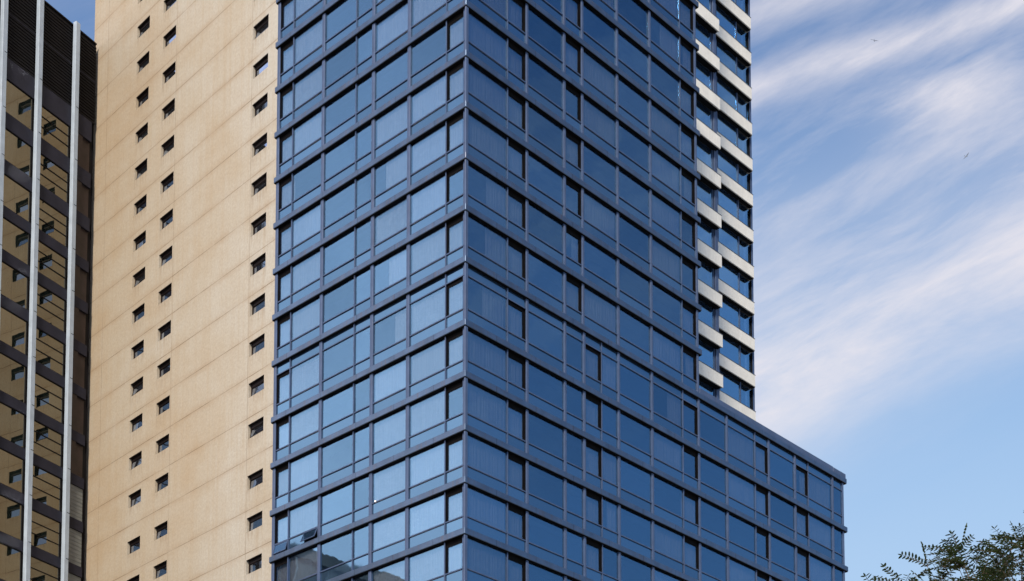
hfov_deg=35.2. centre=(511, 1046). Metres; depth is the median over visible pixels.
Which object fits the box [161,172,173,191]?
window
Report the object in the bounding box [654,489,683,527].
curtained window
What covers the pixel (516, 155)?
vent window
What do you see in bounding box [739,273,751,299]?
vent window
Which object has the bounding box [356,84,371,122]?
narrow window
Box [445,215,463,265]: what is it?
vent window
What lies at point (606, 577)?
narrow window
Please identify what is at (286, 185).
vent window
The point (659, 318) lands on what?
curtained window
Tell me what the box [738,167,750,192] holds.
vent window
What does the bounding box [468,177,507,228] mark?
curtained window
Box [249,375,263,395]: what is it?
window
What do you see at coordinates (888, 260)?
sky
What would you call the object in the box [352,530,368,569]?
narrow window
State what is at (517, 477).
vent window
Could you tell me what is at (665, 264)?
curtained window
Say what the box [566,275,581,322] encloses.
vent window
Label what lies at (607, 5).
curtained window
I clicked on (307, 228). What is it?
curtained window
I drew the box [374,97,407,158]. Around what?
curtained window
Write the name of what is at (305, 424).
curtained window
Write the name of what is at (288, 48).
vent window
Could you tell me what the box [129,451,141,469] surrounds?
window
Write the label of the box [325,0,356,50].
fixed window
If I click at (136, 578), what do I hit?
window
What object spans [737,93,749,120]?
vent window
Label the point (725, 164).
fixed window
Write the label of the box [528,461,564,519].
fixed window
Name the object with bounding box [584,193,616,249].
curtained window
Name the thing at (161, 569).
window
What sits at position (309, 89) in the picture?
curtained window
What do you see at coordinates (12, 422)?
window
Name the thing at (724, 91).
fixed window
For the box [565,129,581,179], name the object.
vent window
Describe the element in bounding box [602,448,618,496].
narrow window
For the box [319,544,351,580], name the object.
fixed window
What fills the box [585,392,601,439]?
vent window
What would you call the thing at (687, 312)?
vent window
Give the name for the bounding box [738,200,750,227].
vent window
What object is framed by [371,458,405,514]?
curtained window
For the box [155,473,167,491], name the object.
window
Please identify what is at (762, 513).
vent window
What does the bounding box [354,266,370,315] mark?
narrow window
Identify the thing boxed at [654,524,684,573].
curtained window
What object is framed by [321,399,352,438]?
fixed window
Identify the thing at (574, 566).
narrow window
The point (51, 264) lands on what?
window
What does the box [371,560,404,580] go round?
curtained window
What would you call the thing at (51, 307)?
window
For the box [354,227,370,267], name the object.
narrow window
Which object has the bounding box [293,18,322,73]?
curtained window
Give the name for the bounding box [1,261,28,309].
window
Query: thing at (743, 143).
vent window
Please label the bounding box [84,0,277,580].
concrete tower
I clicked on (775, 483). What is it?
fixed window
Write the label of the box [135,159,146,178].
window
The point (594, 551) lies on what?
vent window
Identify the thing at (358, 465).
narrow window
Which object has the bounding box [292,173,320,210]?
curtained window
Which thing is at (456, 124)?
vent window
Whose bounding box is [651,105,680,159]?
curtained window
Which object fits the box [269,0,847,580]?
glass tower
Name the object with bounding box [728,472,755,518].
curtained window
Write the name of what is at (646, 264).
fixed window
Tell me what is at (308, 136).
curtained window
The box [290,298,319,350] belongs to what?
curtained window
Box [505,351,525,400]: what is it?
vent window
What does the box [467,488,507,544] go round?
curtained window
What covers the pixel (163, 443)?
window
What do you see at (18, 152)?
window
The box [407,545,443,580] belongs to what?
curtained window
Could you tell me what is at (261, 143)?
window
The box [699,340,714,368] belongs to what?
fixed window
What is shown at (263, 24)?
window
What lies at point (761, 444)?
vent window
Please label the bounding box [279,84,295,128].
vent window
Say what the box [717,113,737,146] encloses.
fixed window
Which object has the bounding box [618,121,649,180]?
fixed window
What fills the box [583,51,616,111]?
curtained window
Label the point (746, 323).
vent window
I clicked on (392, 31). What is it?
curtained window
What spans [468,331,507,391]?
curtained window
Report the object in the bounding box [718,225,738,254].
fixed window
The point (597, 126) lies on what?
curtained window
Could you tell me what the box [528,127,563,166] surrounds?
fixed window
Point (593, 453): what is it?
vent window
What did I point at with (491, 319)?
curtained window
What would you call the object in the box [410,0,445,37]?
curtained window
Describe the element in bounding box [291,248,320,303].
curtained window
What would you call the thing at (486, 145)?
curtained window
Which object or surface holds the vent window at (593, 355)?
in the glass tower at (485, 314)
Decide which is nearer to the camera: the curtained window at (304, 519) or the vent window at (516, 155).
the vent window at (516, 155)
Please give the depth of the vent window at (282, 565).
113.34 m
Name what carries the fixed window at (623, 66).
in the glass tower at (485, 314)
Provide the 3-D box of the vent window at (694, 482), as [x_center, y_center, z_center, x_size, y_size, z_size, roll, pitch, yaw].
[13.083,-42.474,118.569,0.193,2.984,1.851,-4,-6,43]
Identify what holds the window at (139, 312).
in the concrete tower at (179, 459)
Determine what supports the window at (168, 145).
in the concrete tower at (179, 459)
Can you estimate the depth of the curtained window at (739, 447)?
123.70 m
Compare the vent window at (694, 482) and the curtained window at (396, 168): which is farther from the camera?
the vent window at (694, 482)
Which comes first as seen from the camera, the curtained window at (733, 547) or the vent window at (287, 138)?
the vent window at (287, 138)
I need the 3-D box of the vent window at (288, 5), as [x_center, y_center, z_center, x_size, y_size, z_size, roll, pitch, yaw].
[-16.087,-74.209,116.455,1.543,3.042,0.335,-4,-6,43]
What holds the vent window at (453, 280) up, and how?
in the glass tower at (485, 314)
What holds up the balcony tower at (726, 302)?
on the ground
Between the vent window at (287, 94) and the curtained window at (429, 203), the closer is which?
the curtained window at (429, 203)
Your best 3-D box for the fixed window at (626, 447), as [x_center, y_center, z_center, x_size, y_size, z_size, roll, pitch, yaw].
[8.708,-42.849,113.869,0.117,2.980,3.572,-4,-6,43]
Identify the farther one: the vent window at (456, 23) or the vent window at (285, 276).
the vent window at (285, 276)
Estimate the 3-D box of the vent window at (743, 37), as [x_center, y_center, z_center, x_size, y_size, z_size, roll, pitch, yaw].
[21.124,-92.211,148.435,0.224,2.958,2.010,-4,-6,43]
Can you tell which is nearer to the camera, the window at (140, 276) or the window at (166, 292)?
the window at (166, 292)
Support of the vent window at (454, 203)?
in the glass tower at (485, 314)
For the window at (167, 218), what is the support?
in the concrete tower at (179, 459)
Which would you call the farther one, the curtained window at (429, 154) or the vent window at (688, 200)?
the vent window at (688, 200)
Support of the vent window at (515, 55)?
in the glass tower at (485, 314)
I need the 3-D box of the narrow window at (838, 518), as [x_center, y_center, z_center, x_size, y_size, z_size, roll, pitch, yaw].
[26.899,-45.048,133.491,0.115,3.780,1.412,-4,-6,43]
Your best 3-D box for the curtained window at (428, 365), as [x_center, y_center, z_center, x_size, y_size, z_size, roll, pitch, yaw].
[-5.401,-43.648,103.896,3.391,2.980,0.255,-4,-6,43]
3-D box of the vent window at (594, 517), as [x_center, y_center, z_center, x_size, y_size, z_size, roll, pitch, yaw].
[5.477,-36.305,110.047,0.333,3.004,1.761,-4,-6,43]
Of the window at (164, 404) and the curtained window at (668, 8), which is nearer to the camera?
the curtained window at (668, 8)
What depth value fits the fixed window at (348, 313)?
110.53 m
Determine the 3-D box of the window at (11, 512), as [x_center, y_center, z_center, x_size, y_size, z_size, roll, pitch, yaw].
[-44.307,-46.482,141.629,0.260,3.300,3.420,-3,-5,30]
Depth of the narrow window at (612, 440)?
111.91 m
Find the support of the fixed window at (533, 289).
in the glass tower at (485, 314)
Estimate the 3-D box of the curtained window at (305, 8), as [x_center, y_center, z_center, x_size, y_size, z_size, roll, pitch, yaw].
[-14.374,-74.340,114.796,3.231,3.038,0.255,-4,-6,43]
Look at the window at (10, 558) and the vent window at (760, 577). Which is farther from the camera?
the window at (10, 558)
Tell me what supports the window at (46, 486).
in the office block
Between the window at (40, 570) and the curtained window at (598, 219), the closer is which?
the curtained window at (598, 219)
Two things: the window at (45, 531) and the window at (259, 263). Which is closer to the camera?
the window at (259, 263)
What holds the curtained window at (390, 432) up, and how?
in the glass tower at (485, 314)
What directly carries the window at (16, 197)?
in the office block
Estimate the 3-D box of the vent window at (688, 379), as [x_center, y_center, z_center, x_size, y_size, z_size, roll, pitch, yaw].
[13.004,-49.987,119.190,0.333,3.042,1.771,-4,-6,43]
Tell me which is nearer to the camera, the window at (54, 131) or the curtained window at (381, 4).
the curtained window at (381, 4)
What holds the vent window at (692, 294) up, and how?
in the glass tower at (485, 314)
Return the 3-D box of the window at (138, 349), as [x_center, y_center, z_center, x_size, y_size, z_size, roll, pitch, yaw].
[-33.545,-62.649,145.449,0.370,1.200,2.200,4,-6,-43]
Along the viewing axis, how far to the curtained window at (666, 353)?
117.43 m
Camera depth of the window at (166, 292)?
142.62 m
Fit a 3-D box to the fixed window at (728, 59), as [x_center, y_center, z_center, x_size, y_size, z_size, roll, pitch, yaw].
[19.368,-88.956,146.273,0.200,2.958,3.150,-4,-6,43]
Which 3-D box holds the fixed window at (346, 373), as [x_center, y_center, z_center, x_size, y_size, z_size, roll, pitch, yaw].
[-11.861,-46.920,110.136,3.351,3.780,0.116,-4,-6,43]
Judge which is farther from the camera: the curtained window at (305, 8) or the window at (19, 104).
the window at (19, 104)
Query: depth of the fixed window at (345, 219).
111.03 m
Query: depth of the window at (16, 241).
143.81 m
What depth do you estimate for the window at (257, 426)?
130.84 m
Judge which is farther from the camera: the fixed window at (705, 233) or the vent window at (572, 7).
the fixed window at (705, 233)
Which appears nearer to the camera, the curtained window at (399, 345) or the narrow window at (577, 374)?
the curtained window at (399, 345)
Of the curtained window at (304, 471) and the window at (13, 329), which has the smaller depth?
the curtained window at (304, 471)
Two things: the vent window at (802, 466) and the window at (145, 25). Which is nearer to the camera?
the vent window at (802, 466)
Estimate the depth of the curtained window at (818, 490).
131.74 m
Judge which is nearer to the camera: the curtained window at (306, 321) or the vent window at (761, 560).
the curtained window at (306, 321)
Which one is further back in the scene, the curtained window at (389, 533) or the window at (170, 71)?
the window at (170, 71)
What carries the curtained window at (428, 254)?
in the glass tower at (485, 314)
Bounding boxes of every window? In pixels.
[0,306,27,354]
[0,352,25,403]
[0,402,24,447]
[0,448,23,493]
[0,494,22,540]
[0,542,21,580]
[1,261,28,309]
[2,217,29,265]
[3,173,30,222]
[4,128,31,176]
[6,78,32,129]
[30,556,59,580]
[31,509,60,557]
[32,464,61,511]
[33,420,62,466]
[34,372,63,423]
[35,327,64,376]
[37,283,65,331]
[38,240,66,288]
[39,198,67,246]
[40,154,68,202]
[41,106,69,157]
[127,575,138,580]
[128,536,139,553]
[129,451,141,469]
[129,489,140,506]
[130,414,141,431]
[131,340,143,357]
[131,377,142,395]
[132,303,144,322]
[133,267,144,286]
[134,194,146,214]
[134,231,145,249]
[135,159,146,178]
[136,123,147,142]
[137,52,148,72]
[137,87,148,107]
[138,16,149,36]
[154,560,166,577]
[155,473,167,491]
[155,521,166,538]
[157,358,169,377]
[157,395,169,414]
[157,434,168,452]
[158,320,170,339]
[159,246,171,265]
[159,283,171,302]
[160,209,172,228]
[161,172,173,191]
[162,98,174,118]
[162,135,173,155]
[163,26,175,46]
[163,61,175,82]
[164,0,176,10]
[247,511,261,530]
[247,553,261,572]
[248,416,263,437]
[248,468,262,488]
[249,333,264,354]
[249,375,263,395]
[250,253,265,274]
[250,293,264,314]
[251,213,265,234]
[252,133,266,155]
[252,172,266,194]
[253,54,267,76]
[253,93,267,115]
[254,14,268,38]
[272,511,290,554]
[273,557,289,580]
[274,462,290,508]
[275,416,291,460]
[276,314,292,358]
[276,360,292,414]
[277,222,293,265]
[277,267,293,311]
[278,128,294,174]
[278,176,294,219]
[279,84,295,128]
[280,0,296,38]
[280,37,295,83]
[287,544,317,580]
[288,448,318,501]
[288,499,317,548]
[289,342,319,407]
[289,403,318,453]
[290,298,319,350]
[291,204,320,257]
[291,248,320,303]
[292,111,321,165]
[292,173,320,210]
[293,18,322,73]
[293,65,321,119]
[294,0,322,28]
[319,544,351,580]
[320,447,352,487]
[320,481,352,535]
[321,325,353,391]
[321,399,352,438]
[322,227,354,285]
[322,294,353,332]
[323,153,354,191]
[323,199,354,237]
[324,59,355,97]
[324,84,355,143]
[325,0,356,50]
[352,481,368,522]
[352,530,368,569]
[353,316,369,374]
[353,383,369,423]
[353,423,369,472]
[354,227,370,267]
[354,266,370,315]
[355,122,371,170]
[355,169,371,218]
[356,0,372,27]
[356,24,372,74]
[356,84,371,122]
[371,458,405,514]
[371,511,404,562]
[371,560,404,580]
[372,295,406,365]
[372,359,405,413]
[372,409,405,464]
[373,149,406,207]
[373,199,406,256]
[373,248,406,304]
[374,3,407,62]
[374,67,407,110]
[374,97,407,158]
[375,0,394,13]
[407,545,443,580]
[408,340,444,396]
[408,390,444,448]
[408,440,444,498]
[408,492,444,548]
[409,172,445,235]
[409,223,445,285]
[409,276,444,346]
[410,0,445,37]
[410,46,445,86]
[410,75,445,135]
[410,125,445,184]
[444,486,463,534]
[444,537,463,580]
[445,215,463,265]
[445,266,463,327]
[445,329,463,378]
[445,381,463,431]
[445,434,463,483]
[446,0,462,11]
[446,11,464,61]
[446,62,464,112]
[446,113,464,162]
[446,164,463,213]
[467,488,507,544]
[467,538,507,580]
[468,63,507,128]
[468,114,507,178]
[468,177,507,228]
[468,227,507,279]
[468,266,507,341]
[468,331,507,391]
[468,382,507,443]
[468,435,507,494]
[469,0,507,29]
[469,14,507,78]
[505,0,525,42]
[505,40,525,91]
[505,89,525,140]
[505,139,525,190]
[505,189,525,239]
[505,239,525,289]
[505,289,525,350]
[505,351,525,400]
[505,401,525,451]
[505,453,526,502]
[505,504,526,551]
[505,554,526,580]
[528,32,563,71]
[528,80,563,119]
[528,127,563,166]
[528,175,563,215]
[528,201,563,263]
[528,250,563,312]
[528,300,563,371]
[528,361,564,420]
[528,410,564,470]
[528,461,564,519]
[528,512,564,567]
[533,0,562,23]
[565,0,580,37]
[565,34,581,84]
[565,81,581,132]
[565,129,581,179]
[566,179,581,226]
[566,227,581,274]
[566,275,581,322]
[566,323,583,382]
[566,381,583,430]
[566,430,583,479]
[566,480,583,528]
[567,536,583,575]
[583,28,615,64]
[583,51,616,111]
[583,95,616,157]
[583,142,616,203]
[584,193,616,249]
[584,259,617,297]
[584,288,617,343]
[585,333,601,392]
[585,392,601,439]
[586,441,601,488]
[586,490,602,536]
[586,539,602,580]
[592,0,615,19]
[602,344,617,401]
[602,409,618,448]
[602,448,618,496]
[602,497,618,543]
[603,552,618,580]
[618,10,648,46]
[618,55,648,90]
[618,89,649,136]
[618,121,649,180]
[619,189,649,226]
[619,235,650,272]
[619,269,650,317]
[619,306,650,363]
[620,355,651,419]
[620,427,651,465]
[620,457,651,512]
[620,505,652,559]
[650,0,679,28]
[650,12,679,71]
[651,80,680,115]
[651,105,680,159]
[651,145,680,203]
[652,194,681,248]
[652,239,681,292]
[652,281,682,337]
[653,330,682,382]
[653,374,682,436]
[653,429,683,481]
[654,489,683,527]
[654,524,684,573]
[654,567,679,580]
[677,0,693,40]
[677,80,694,126]
[678,38,694,83]
[678,126,694,169]
[679,302,696,346]
[680,257,696,302]
[681,170,695,214]
[681,212,695,257]
[681,347,696,390]
[681,490,698,534]
[682,536,699,580]
[683,391,698,445]
[683,445,698,489]
[696,21,711,50]
[696,60,711,89]
[696,99,711,128]
[697,139,712,168]
[697,180,712,207]
[697,221,713,248]
[698,0,710,10]
[698,259,713,288]
[698,299,713,328]
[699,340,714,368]
[699,380,714,396]
[700,401,726,460]
[700,461,726,503]
[701,511,727,548]
[701,556,727,580]
[716,5,736,39]
[716,40,736,74]
[717,77,736,109]
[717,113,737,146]
[718,150,737,182]
[718,188,738,218]
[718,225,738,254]
[719,262,739,291]
[719,298,739,327]
[720,335,739,364]
[720,370,740,401]
[728,417,755,476]
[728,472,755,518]
[729,526,756,562]
[729,559,756,580]
[736,0,748,14]
[736,22,748,49]
[737,60,749,85]
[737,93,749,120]
[738,132,750,156]
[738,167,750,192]
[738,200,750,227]
[739,239,751,264]
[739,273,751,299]
[740,311,752,336]
[740,346,752,372]
[741,384,753,409]
[752,433,768,483]
[753,485,768,525]
[754,571,769,580]
[756,528,769,569]
[769,440,794,498]
[770,502,795,539]
[771,546,795,580]
[796,457,808,505]
[796,506,808,546]
[797,548,809,580]
[808,464,832,518]
[809,515,832,558]
[809,553,833,580]
[833,478,842,524]
[834,531,843,564]
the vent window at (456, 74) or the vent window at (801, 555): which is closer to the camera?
the vent window at (456, 74)
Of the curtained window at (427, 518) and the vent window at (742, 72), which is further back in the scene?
the vent window at (742, 72)
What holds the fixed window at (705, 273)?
in the balcony tower at (726, 302)
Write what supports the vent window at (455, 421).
in the glass tower at (485, 314)
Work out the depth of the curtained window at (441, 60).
105.65 m
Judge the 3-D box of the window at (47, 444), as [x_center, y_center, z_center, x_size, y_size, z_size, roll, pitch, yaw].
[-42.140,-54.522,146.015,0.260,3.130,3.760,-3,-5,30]
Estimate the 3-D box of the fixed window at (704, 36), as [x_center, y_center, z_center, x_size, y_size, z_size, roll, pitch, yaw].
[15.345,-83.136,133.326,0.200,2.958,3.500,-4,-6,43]
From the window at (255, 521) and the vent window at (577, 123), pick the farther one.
the window at (255, 521)
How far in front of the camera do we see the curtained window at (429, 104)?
105.42 m
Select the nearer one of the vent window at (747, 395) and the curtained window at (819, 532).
the curtained window at (819, 532)
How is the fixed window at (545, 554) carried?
in the glass tower at (485, 314)
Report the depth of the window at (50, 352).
146.86 m
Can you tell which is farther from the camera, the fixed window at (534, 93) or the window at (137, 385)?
the window at (137, 385)
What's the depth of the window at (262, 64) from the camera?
133.39 m
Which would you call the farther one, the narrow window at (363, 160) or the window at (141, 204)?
the window at (141, 204)
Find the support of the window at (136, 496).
in the concrete tower at (179, 459)
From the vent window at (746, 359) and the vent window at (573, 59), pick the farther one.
the vent window at (746, 359)
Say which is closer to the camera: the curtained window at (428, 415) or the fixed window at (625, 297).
the curtained window at (428, 415)
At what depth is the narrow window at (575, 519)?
108.55 m
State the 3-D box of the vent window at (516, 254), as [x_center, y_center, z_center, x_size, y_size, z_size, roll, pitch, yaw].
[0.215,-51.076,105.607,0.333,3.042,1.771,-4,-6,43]
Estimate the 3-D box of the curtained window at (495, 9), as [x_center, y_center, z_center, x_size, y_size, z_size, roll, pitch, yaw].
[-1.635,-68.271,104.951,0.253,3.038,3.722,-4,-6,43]
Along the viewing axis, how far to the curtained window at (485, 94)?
104.52 m
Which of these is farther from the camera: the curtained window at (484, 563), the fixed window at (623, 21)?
the fixed window at (623, 21)
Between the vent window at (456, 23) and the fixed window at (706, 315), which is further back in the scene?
the fixed window at (706, 315)
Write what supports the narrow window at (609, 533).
in the glass tower at (485, 314)
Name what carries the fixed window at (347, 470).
in the glass tower at (485, 314)
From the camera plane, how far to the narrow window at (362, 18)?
110.45 m
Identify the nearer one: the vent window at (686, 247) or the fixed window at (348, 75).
the fixed window at (348, 75)
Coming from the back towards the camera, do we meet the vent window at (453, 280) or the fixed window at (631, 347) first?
the fixed window at (631, 347)
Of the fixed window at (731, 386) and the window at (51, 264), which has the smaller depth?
the fixed window at (731, 386)
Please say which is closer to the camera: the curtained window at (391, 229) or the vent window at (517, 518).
the vent window at (517, 518)
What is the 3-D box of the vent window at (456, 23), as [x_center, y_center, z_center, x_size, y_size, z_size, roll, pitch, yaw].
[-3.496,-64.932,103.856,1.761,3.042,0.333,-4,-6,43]
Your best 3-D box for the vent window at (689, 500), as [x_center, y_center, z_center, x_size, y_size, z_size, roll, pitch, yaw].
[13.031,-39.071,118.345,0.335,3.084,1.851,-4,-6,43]
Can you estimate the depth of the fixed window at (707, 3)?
134.57 m
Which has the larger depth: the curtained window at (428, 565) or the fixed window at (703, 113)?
the fixed window at (703, 113)
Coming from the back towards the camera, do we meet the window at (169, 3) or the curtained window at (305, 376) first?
the window at (169, 3)
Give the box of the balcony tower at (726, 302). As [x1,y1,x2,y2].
[695,0,755,420]
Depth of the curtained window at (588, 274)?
112.22 m
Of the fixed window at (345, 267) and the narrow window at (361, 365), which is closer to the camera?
the narrow window at (361, 365)
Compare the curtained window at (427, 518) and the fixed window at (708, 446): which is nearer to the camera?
the curtained window at (427, 518)
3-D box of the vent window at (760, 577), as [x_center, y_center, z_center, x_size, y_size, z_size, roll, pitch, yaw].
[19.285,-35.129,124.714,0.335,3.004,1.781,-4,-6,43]
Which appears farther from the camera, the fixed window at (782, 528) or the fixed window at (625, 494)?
the fixed window at (782, 528)
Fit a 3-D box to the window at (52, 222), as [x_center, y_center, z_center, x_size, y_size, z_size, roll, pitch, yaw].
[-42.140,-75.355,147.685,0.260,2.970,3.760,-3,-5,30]
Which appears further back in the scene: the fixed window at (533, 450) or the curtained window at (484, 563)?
the fixed window at (533, 450)
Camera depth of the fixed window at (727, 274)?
144.79 m
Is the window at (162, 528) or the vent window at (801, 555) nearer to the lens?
the vent window at (801, 555)
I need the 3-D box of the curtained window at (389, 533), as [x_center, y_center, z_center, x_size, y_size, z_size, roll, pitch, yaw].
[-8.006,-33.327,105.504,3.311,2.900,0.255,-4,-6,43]
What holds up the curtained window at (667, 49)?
in the glass tower at (485, 314)
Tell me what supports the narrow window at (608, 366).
in the glass tower at (485, 314)
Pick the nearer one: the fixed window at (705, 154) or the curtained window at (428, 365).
the curtained window at (428, 365)
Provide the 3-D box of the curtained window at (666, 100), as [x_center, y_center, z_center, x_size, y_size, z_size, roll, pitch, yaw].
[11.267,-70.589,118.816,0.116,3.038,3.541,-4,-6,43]
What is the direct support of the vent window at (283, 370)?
in the glass tower at (485, 314)
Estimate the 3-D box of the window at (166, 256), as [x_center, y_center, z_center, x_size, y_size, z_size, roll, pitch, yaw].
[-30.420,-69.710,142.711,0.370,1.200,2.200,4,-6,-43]
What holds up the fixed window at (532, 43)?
in the glass tower at (485, 314)
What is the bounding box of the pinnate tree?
[860,510,1023,580]
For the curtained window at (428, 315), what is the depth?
104.29 m
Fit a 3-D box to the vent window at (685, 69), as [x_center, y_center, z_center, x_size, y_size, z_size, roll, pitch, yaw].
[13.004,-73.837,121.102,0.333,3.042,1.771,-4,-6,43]
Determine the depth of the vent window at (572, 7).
111.64 m
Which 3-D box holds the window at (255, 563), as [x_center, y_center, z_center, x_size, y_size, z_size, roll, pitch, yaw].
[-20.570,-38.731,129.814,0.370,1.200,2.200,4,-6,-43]
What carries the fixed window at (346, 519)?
in the glass tower at (485, 314)
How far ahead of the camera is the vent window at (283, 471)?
113.82 m
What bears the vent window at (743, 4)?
in the balcony tower at (726, 302)
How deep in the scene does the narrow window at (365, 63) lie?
110.15 m
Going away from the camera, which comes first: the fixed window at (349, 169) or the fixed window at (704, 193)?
the fixed window at (349, 169)
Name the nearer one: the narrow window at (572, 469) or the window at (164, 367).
the narrow window at (572, 469)
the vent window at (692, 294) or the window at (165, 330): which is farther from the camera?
the window at (165, 330)
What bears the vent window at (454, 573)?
in the glass tower at (485, 314)
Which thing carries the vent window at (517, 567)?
in the glass tower at (485, 314)
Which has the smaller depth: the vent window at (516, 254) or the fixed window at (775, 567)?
the vent window at (516, 254)
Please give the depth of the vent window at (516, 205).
106.04 m
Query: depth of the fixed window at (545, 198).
108.26 m
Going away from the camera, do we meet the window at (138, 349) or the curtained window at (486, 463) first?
the curtained window at (486, 463)
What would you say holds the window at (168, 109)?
in the concrete tower at (179, 459)
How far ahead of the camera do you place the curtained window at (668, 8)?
119.95 m
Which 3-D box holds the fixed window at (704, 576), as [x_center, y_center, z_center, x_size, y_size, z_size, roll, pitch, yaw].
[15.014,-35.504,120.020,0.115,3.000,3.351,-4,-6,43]
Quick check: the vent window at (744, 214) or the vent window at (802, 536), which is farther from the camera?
the vent window at (744, 214)
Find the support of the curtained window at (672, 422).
in the glass tower at (485, 314)
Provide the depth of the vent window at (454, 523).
101.58 m
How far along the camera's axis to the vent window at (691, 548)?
118.29 m
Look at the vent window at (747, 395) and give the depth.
146.07 m
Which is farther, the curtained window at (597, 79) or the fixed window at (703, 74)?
the fixed window at (703, 74)
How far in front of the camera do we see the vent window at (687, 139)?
120.79 m
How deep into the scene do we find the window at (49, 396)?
146.50 m
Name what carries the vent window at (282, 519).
in the glass tower at (485, 314)
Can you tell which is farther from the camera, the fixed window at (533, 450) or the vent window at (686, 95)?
the vent window at (686, 95)
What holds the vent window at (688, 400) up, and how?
in the glass tower at (485, 314)
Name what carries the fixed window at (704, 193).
in the balcony tower at (726, 302)
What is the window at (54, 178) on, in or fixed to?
in the office block
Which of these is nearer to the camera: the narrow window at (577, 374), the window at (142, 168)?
the narrow window at (577, 374)
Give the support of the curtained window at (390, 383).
in the glass tower at (485, 314)
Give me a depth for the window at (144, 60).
147.79 m
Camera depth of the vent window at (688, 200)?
120.60 m
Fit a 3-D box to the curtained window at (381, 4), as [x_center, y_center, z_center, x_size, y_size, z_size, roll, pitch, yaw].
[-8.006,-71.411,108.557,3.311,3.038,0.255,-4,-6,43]
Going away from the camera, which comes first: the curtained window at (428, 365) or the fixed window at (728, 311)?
the curtained window at (428, 365)
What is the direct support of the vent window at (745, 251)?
in the balcony tower at (726, 302)
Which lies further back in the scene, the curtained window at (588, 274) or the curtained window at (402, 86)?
the curtained window at (588, 274)
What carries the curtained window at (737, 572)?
in the glass tower at (485, 314)
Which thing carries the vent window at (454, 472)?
in the glass tower at (485, 314)
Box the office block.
[0,0,96,580]
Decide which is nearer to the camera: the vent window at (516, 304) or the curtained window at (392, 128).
the vent window at (516, 304)
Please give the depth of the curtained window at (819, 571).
131.19 m
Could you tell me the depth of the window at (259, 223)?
132.29 m
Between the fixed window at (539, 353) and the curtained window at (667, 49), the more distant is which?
the curtained window at (667, 49)
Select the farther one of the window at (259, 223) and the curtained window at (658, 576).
the window at (259, 223)
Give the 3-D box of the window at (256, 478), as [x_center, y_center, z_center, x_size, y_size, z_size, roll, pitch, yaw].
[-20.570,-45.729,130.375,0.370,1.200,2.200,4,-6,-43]
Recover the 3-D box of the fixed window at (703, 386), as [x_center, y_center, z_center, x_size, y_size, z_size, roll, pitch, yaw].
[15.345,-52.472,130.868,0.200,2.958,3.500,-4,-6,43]
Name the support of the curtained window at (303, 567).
in the glass tower at (485, 314)
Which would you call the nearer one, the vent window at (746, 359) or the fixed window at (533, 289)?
the fixed window at (533, 289)
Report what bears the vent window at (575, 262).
in the glass tower at (485, 314)
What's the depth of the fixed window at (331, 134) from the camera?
111.52 m
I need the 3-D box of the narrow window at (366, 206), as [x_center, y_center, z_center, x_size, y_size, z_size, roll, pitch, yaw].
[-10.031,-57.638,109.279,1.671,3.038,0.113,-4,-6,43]
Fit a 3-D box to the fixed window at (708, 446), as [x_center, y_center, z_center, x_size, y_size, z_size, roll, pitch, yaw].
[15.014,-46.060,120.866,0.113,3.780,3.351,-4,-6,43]
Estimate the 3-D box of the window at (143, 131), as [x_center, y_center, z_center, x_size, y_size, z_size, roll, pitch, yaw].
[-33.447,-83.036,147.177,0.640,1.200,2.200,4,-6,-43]
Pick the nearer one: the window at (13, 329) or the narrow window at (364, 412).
the narrow window at (364, 412)
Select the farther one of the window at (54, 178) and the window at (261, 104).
the window at (54, 178)
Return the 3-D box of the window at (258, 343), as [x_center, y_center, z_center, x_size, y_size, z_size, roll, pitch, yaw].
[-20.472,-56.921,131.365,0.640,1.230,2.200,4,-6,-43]
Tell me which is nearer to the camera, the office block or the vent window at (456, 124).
the vent window at (456, 124)
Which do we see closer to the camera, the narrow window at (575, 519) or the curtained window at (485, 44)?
the curtained window at (485, 44)
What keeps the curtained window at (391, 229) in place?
in the glass tower at (485, 314)
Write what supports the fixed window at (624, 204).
in the glass tower at (485, 314)
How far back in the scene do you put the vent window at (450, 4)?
104.34 m
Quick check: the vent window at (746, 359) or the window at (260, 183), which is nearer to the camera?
the window at (260, 183)
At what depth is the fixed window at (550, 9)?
109.67 m
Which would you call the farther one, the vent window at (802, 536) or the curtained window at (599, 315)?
the vent window at (802, 536)
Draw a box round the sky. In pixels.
[45,0,1023,580]
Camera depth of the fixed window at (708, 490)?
120.57 m
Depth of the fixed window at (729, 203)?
145.32 m
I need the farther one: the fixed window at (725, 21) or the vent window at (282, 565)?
the fixed window at (725, 21)
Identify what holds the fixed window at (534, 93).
in the glass tower at (485, 314)
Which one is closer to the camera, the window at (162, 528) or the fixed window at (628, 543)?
the fixed window at (628, 543)
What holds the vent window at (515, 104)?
in the glass tower at (485, 314)
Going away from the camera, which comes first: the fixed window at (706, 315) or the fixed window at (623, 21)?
the fixed window at (623, 21)
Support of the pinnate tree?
on the ground
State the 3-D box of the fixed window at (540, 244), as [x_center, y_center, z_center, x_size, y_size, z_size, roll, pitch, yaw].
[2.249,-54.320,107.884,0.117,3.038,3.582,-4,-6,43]
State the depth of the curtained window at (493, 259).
104.14 m
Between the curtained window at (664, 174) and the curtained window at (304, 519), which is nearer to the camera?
the curtained window at (304, 519)
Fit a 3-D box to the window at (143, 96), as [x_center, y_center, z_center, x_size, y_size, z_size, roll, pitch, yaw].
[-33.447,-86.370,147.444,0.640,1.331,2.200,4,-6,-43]
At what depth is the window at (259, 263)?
131.96 m
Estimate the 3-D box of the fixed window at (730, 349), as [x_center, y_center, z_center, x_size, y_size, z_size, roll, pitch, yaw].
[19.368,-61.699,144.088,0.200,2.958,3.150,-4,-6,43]
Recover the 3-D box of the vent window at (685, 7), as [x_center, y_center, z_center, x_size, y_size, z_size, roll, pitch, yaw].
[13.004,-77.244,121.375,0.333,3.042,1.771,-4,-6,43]

